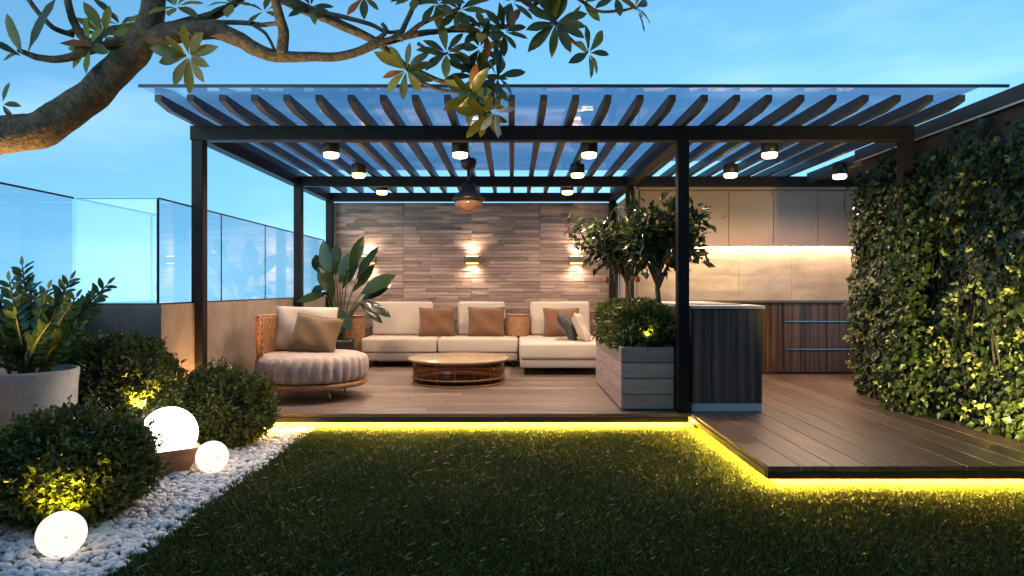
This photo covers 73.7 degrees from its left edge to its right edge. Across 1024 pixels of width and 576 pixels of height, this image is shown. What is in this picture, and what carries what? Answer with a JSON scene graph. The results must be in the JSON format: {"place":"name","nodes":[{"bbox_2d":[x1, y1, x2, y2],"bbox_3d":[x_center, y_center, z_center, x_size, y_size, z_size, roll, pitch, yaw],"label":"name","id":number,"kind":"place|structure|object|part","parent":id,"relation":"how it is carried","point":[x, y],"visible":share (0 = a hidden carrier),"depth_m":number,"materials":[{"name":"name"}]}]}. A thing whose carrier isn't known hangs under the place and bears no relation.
{"place":"outdoors","nodes":[
{"label":"outdoors","id":0,"kind":"place"},
{"bbox_2d":[0,427,312,575],"bbox_3d":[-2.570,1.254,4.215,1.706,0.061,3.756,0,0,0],"label":"pebbles","id":1,"kind":"object","parent":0,"point":[187,493],"visible":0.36,"depth_m":3.60,"materials":[{"name":"white gravel"}]},
{"bbox_2d":[0,256,117,428],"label":"potted zz plant","id":2,"kind":"object","parent":1,"relation":"on","point":[39,330],"visible":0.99,"depth_m":4.28,"materials":[{"name":"green plant"}]},
{"bbox_2d":[34,511,87,557],"bbox_3d":[-2.085,1.139,3.160,0.206,0.206,0.206,0,0,0],"label":"globe lamp","id":3,"kind":"object","parent":1,"relation":"on","point":[59,534],"visible":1,"depth_m":3.10,"materials":[{"name":"white plastic"}]},
{"bbox_2d":[0,394,172,534],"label":"boxwood ball","id":4,"kind":"object","parent":1,"relation":"on","point":[88,461],"visible":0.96,"depth_m":3.52,"materials":[{"name":"green plant"}]},
{"bbox_2d":[57,324,190,420],"bbox_3d":[-2.884,0.778,5.002,1.026,1.037,0.999,0,0,-29],"label":"boxwood ball","id":5,"kind":"object","parent":1,"relation":"on","point":[135,372],"visible":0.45,"depth_m":4.79,"materials":[{"name":"green plant"}]},
{"bbox_2d":[137,408,144,420],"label":"spike light","id":6,"kind":"object","parent":1,"relation":"on","point":[141,413],"visible":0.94,"depth_m":4.68,"materials":[{"name":"black metal"}]},
{"bbox_2d":[158,442,200,475],"bbox_3d":[-2.340,1.165,4.660,0.356,0.178,0.356,0,0,-38],"label":"wooden bowl","id":7,"kind":"object","parent":1,"relation":"on","point":[182,459],"visible":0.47,"depth_m":4.57,"materials":[{"name":"brown wood"}]},
{"bbox_2d":[144,407,197,451],"bbox_3d":[-2.340,0.995,4.660,0.364,0.364,0.364,0,0,0],"label":"globe lamp","id":8,"kind":"object","parent":7,"relation":"in","point":[177,427],"visible":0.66,"depth_m":4.55,"materials":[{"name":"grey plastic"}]},
{"bbox_2d":[195,441,228,472],"bbox_3d":[-2.020,1.137,4.600,0.210,0.210,0.210,0,0,0],"label":"globe lamp","id":9,"kind":"object","parent":1,"relation":"on","point":[211,456],"visible":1,"depth_m":4.53,"materials":[{"name":"white plastic"}]},
{"bbox_2d":[175,355,282,449],"bbox_3d":[-2.317,0.920,5.487,0.929,0.749,0.923,0,0,0],"label":"boxwood ball","id":10,"kind":"object","parent":1,"relation":"on","point":[232,407],"visible":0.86,"depth_m":5.26,"materials":[{"name":"green plant"}]},
{"bbox_2d":[0,0,650,154],"bbox_3d":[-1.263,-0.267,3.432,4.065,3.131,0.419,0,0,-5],"label":"overhanging tree","id":11,"kind":"object","parent":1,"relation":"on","point":[131,47],"visible":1,"depth_m":3.40,"materials":[{"name":"green plant"}]},
{"bbox_2d":[0,0,1023,304],"label":"sky","id":12,"kind":"structure","parent":0,"point":[133,147],"materials":[{"name":"blue"}]},
{"bbox_2d":[98,424,1023,575],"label":"lawn","id":13,"kind":"structure","parent":0,"point":[578,534],"depth_m":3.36,"materials":[{"name":"green plant"}]},
{"bbox_2d":[266,360,693,429],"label":"lounge deck","id":14,"kind":"structure","parent":13,"relation":"on","point":[388,394],"depth_m":6.50,"materials":[{"name":"brown wood"}]},
{"bbox_2d":[254,306,368,400],"bbox_3d":[-2.022,0.646,6.932,1.114,0.913,1.117,0,0,0],"label":"lounge armchair","id":15,"kind":"object","parent":14,"relation":"on","point":[281,365],"visible":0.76,"depth_m":6.62,"materials":[{"name":"fabric"}]},
{"bbox_2d":[287,313,343,352],"bbox_3d":[-2.017,0.473,7.006,0.554,0.434,0.246,0,0,6],"label":"throw cushion","id":16,"kind":"object","parent":15,"relation":"on","point":[311,333],"visible":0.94,"depth_m":6.94,"materials":[{"name":"beige fabric"}]},
{"bbox_2d":[297,236,395,349],"bbox_3d":[-2.077,0.215,8.755,1.237,1.770,0.587,0,0,0],"label":"potted house plant","id":17,"kind":"object","parent":14,"relation":"on","point":[325,262],"visible":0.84,"depth_m":8.66,"materials":[{"name":"green plant"}]},
{"bbox_2d":[344,315,364,351],"bbox_3d":[-2.300,0.744,9.860,0.360,0.707,0.360,0,0,0],"label":"drum table","id":18,"kind":"object","parent":14,"relation":"on","point":[358,328],"visible":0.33,"depth_m":9.72,"materials":[{"name":"wicker"}]},
{"bbox_2d":[361,302,441,366],"bbox_3d":[-1.565,0.651,9.822,1.044,0.898,0.803,0,0,0],"label":"sofa module","id":19,"kind":"object","parent":14,"relation":"on","point":[394,337],"visible":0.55,"depth_m":9.59,"materials":[{"name":"grey fabric"}]},
{"bbox_2d":[418,308,454,336],"bbox_3d":[-1.083,0.492,9.851,0.532,0.418,0.230,0,0,0],"label":"throw cushion","id":20,"kind":"object","parent":19,"relation":"on","point":[436,321],"visible":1,"depth_m":9.79,"materials":[{"name":"brown fabric"}]},
{"bbox_2d":[408,352,508,387],"bbox_3d":[-0.625,0.954,8.000,1.176,0.287,1.176,0,0,0],"label":"coffee table","id":21,"kind":"object","parent":14,"relation":"on","point":[457,359],"visible":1,"depth_m":7.80,"materials":[{"name":"wood"},{"name":"copper metal"}]},
{"bbox_2d":[438,302,517,366],"bbox_3d":[-0.472,0.651,9.822,1.109,0.898,0.803,0,0,0],"label":"sofa module","id":22,"kind":"object","parent":14,"relation":"on","point":[462,341],"visible":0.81,"depth_m":9.43,"materials":[{"name":"grey fabric"}]},
{"bbox_2d":[467,307,504,335],"bbox_3d":[-0.374,0.487,9.849,0.542,0.428,0.223,0,0,0],"label":"throw cushion","id":23,"kind":"object","parent":22,"relation":"on","point":[486,321],"visible":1,"depth_m":9.79,"materials":[{"name":"brown fabric"}]},
{"bbox_2d":[506,314,529,335],"bbox_3d":[0.083,0.535,9.930,0.350,0.312,0.350,0,0,0],"label":"drum table","id":24,"kind":"object","parent":22,"relation":"on","point":[517,324],"visible":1,"depth_m":9.79,"materials":[{"name":"wicker"}]},
{"bbox_2d":[519,302,596,374],"bbox_3d":[0.647,0.651,9.386,1.099,0.898,1.673,0,0,0],"label":"sofa module","id":25,"kind":"object","parent":14,"relation":"on","point":[537,349],"visible":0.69,"depth_m":8.57,"materials":[{"name":"grey fabric"}]},
{"bbox_2d":[543,308,578,336],"bbox_3d":[0.708,0.493,9.772,0.530,0.416,0.233,0,0,0],"label":"throw cushion","id":26,"kind":"object","parent":25,"relation":"on","point":[551,327],"visible":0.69,"depth_m":9.72,"materials":[{"name":"brown fabric"}]},
{"bbox_2d":[557,312,577,340],"bbox_3d":[0.749,0.517,9.219,0.272,0.367,0.474,0,0,9],"label":"throw cushion","id":27,"kind":"object","parent":25,"relation":"on","point":[564,322],"visible":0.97,"depth_m":9.03,"materials":[{"name":"grey fabric"}]},
{"bbox_2d":[572,312,590,341],"bbox_3d":[0.917,0.516,9.028,0.260,0.370,0.485,0,0,0],"label":"throw cushion","id":28,"kind":"object","parent":25,"relation":"on","point":[580,325],"visible":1,"depth_m":8.84,"materials":[{"name":"beige fabric"}]},
{"bbox_2d":[138,84,1009,412],"bbox_3d":[1.135,-0.216,7.724,7.930,2.632,5.192,0,0,0],"label":"pergola","id":29,"kind":"object","parent":14,"relation":"on","point":[228,136],"visible":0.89,"depth_m":6.00,"materials":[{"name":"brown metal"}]},
{"bbox_2d":[322,143,339,158],"bbox_3d":[-1.764,-1.347,6.660,0.166,0.159,0.166,0,0,0],"label":"ceiling light","id":30,"kind":"object","parent":29,"relation":"attached to","point":[330,150],"visible":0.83,"depth_m":6.60,"materials":[{"name":"black metal"}]},
{"bbox_2d":[351,163,365,177],"bbox_3d":[-1.764,-1.347,7.850,0.166,0.159,0.166,0,0,0],"label":"ceiling light","id":31,"kind":"object","parent":29,"relation":"attached to","point":[358,170],"visible":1,"depth_m":7.79,"materials":[{"name":"black metal"}]},
{"bbox_2d":[376,187,387,194],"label":"ceiling light","id":32,"kind":"object","parent":29,"relation":"attached to","point":[382,190],"visible":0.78,"depth_m":9.20,"materials":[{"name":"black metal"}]},
{"bbox_2d":[452,143,468,158],"bbox_3d":[-0.506,-1.347,6.660,0.166,0.159,0.166,0,0,0],"label":"ceiling light","id":33,"kind":"object","parent":29,"relation":"attached to","point":[460,150],"visible":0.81,"depth_m":6.60,"materials":[{"name":"black metal"}]},
{"bbox_2d":[452,157,484,212],"bbox_3d":[-0.478,-1.125,7.500,0.356,0.601,0.356,0,0,0],"label":"pendant lamp","id":34,"kind":"object","parent":29,"relation":"hanging from","point":[468,198],"visible":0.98,"depth_m":7.42,"materials":[{"name":"black metal"}]},
{"bbox_2d":[561,187,573,194],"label":"ceiling light","id":35,"kind":"object","parent":29,"relation":"attached to","point":[567,190],"visible":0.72,"depth_m":9.20,"materials":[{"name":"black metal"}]},
{"bbox_2d":[570,163,584,177],"bbox_3d":[0.752,-1.347,7.850,0.166,0.159,0.166,0,0,0],"label":"ceiling light","id":36,"kind":"object","parent":29,"relation":"attached to","point":[577,170],"visible":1,"depth_m":7.79,"materials":[{"name":"black metal"}]},
{"bbox_2d":[581,143,597,158],"bbox_3d":[0.752,-1.347,6.660,0.166,0.159,0.166,0,0,0],"label":"ceiling light","id":37,"kind":"object","parent":29,"relation":"attached to","point":[589,150],"visible":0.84,"depth_m":6.60,"materials":[{"name":"black metal"}]},
{"bbox_2d":[723,163,737,177],"bbox_3d":[2.514,-1.347,7.850,0.166,0.159,0.166,0,0,0],"label":"ceiling light","id":38,"kind":"object","parent":29,"relation":"attached to","point":[730,170],"visible":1,"depth_m":7.79,"materials":[{"name":"black metal"}]},
{"bbox_2d":[761,143,778,158],"bbox_3d":[2.514,-1.347,6.660,0.166,0.159,0.166,0,0,0],"label":"ceiling light","id":39,"kind":"object","parent":29,"relation":"attached to","point":[769,150],"visible":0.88,"depth_m":6.60,"materials":[{"name":"black metal"}]},
{"bbox_2d":[807,155,862,182],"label":"slatted ceiling","id":40,"kind":"structure","parent":29,"relation":"attached to","point":[825,172],"depth_m":8.13,"materials":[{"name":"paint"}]},
{"bbox_2d":[832,164,847,179],"bbox_3d":[3.720,-1.317,7.750,0.166,0.159,0.166,0,0,0],"label":"ceiling light","id":41,"kind":"object","parent":40,"relation":"attached to","point":[839,171],"visible":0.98,"depth_m":7.69,"materials":[{"name":"black metal"}]},
{"bbox_2d":[596,340,673,409],"bbox_3d":[1.218,0.815,7.053,0.475,0.566,1.847,0,0,0],"label":"planter box","id":42,"kind":"object","parent":14,"relation":"on","point":[634,378],"visible":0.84,"depth_m":6.13,"materials":[{"name":"wood"},{"name":"soil"}]},
{"bbox_2d":[565,209,649,297],"bbox_3d":[1.105,-0.133,7.249,1.015,1.390,1.104,0,0,15],"label":"citrus tree","id":43,"kind":"object","parent":42,"relation":"in","point":[607,243],"visible":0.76,"depth_m":7.13,"materials":[{"name":"green plant"}]},
{"bbox_2d":[592,295,674,350],"bbox_3d":[1.222,0.347,7.053,0.690,0.559,1.980,0,0,0],"label":"box hedge","id":44,"kind":"object","parent":42,"relation":"in","point":[628,322],"visible":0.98,"depth_m":6.24,"materials":[{"name":"green plant"}]},
{"bbox_2d":[645,337,650,350],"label":"spike light","id":45,"kind":"object","parent":42,"relation":"in","point":[647,340],"visible":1,"depth_m":6.11,"materials":[{"name":"black metal"}]},
{"bbox_2d":[613,190,728,302],"bbox_3d":[1.487,-0.201,6.574,1.030,1.524,1.054,0,0,0],"label":"citrus tree","id":46,"kind":"object","parent":42,"relation":"in","point":[656,246],"visible":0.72,"depth_m":6.45,"materials":[{"name":"green plant"}]},
{"bbox_2d":[674,374,1023,487],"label":"kitchen deck","id":47,"kind":"structure","parent":13,"relation":"on","point":[798,430],"depth_m":4.89,"materials":[{"name":"brown wood"}]},
{"bbox_2d":[661,301,764,410],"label":"kitchen island","id":48,"kind":"structure","parent":47,"relation":"on","point":[725,356],"depth_m":6.07,"materials":[{"name":"grey wood"}]},
{"bbox_2d":[661,300,862,373],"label":"base cabinets","id":49,"kind":"object","parent":47,"relation":"on","point":[802,336],"visible":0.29,"depth_m":8.69,"materials":[{"name":"brown wood"}]},
{"bbox_3d":[2.838,0.633,8.700,0.766,0.870,0.020,0,0,0],"label":"door","id":50,"kind":"part","parent":49,"relation":"part of","materials":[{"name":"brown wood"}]},
{"bbox_3d":[3.341,0.633,8.700,0.221,0.870,0.020,0,0,0],"label":"door","id":51,"kind":"part","parent":49,"relation":"part of","materials":[{"name":"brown wood"}]},
{"bbox_2d":[854,83,1023,435],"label":"boundary wall","id":52,"kind":"structure","parent":13,"relation":"on","point":[999,111],"depth_m":5.51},
{"bbox_2d":[842,118,1023,442],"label":"ivy","id":53,"kind":"object","parent":52,"relation":"attached to","point":[931,201],"visible":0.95,"depth_m":5.69,"materials":[{"name":"green plant"}]},
{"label":"terrace ground","id":54,"kind":"structure","parent":0,"visible":0},
{"bbox_2d":[0,296,325,376],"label":"parapet wall","id":55,"kind":"structure","parent":54,"relation":"on","point":[231,335],"depth_m":5.98,"materials":[{"name":"beige concrete"}]},
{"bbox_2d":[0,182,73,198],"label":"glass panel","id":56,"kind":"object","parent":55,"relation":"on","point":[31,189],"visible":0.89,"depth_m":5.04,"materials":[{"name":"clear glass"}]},
{"bbox_2d":[75,198,157,302],"bbox_3d":[-3.180,-0.299,5.490,0.661,0.842,0.013,0,0,0],"label":"glass panel","id":57,"kind":"object","parent":55,"relation":"on","point":[157,227],"visible":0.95,"depth_m":5.49,"materials":[{"name":"clear glass"}]},
{"bbox_2d":[158,197,221,302],"bbox_3d":[-2.850,-0.304,6.093,0.016,0.852,1.186,0,0,0],"label":"glass panel","id":58,"kind":"object","parent":55,"relation":"on","point":[159,198],"visible":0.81,"depth_m":5.50,"materials":[{"name":"clear glass"}]},
{"bbox_2d":[221,214,265,299],"bbox_3d":[-2.850,-0.304,7.283,0.016,0.852,1.186,0,0,0],"label":"glass panel","id":59,"kind":"object","parent":55,"relation":"on","point":[221,239],"visible":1,"depth_m":6.69,"materials":[{"name":"clear glass"}]},
{"bbox_2d":[265,225,293,298],"bbox_3d":[-2.850,-0.304,8.473,0.016,0.852,1.186,0,0,0],"label":"glass panel","id":60,"kind":"object","parent":55,"relation":"on","point":[265,250],"visible":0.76,"depth_m":7.88,"materials":[{"name":"clear glass"}]},
{"bbox_2d":[334,203,618,359],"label":"wall","id":61,"kind":"structure","parent":54,"relation":"on","point":[524,251],"depth_m":10.36,"materials":[{"name":"beige wood"}]},
{"bbox_2d":[359,256,376,263],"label":"wall light","id":62,"kind":"object","parent":61,"relation":"attached to","point":[374,260],"visible":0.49,"depth_m":10.24,"materials":[{"name":"metal"}]},
{"bbox_2d":[464,256,479,263],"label":"wall light","id":63,"kind":"object","parent":61,"relation":"attached to","point":[471,259],"visible":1,"depth_m":10.24,"materials":[{"name":"metal"}]},
{"bbox_2d":[568,256,584,263],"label":"wall light","id":64,"kind":"object","parent":61,"relation":"attached to","point":[574,260],"visible":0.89,"depth_m":10.24,"materials":[{"name":"metal"}]},
{"bbox_2d":[619,189,857,299],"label":"kitchen wall","id":65,"kind":"structure","parent":54,"relation":"on","point":[778,273],"depth_m":9.32,"materials":[{"name":"beige paint"}]},
{"bbox_2d":[634,187,859,247],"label":"wall cabinets","id":66,"kind":"object","parent":65,"relation":"attached to","point":[786,217],"depth_m":8.95,"materials":[{"name":"paint"}]},
{"bbox_2d":[640,191,674,228],"bbox_3d":[1.964,-0.911,8.960,0.579,0.727,0.020,0,0,0],"label":"door","id":67,"kind":"structure","parent":66,"relation":"in","point":[648,196],"depth_m":8.95,"materials":[{"name":"paint"}]},
{"bbox_2d":[689,191,727,245],"bbox_3d":[2.549,-0.911,8.960,0.579,0.727,0.020,0,0,0],"label":"door","id":68,"kind":"structure","parent":66,"relation":"in","point":[717,199],"depth_m":8.95,"materials":[{"name":"paint"}]},
{"bbox_2d":[729,191,772,245],"bbox_3d":[3.135,-0.911,8.960,0.579,0.727,0.020,0,0,0],"label":"door","id":69,"kind":"structure","parent":66,"relation":"in","point":[750,212],"depth_m":8.95,"materials":[{"name":"paint"}]},
{"bbox_2d":[773,191,817,245],"bbox_3d":[3.720,-0.911,8.960,0.579,0.727,0.020,0,0,0],"label":"door","id":70,"kind":"structure","parent":66,"relation":"in","point":[795,213],"depth_m":8.95,"materials":[{"name":"paint"}]},
{"bbox_2d":[818,191,859,245],"bbox_3d":[4.304,-0.911,8.960,0.579,0.727,0.020,0,0,0],"label":"door","id":71,"kind":"structure","parent":66,"relation":"in","point":[833,224],"depth_m":8.95,"materials":[{"name":"paint"}]}
]}

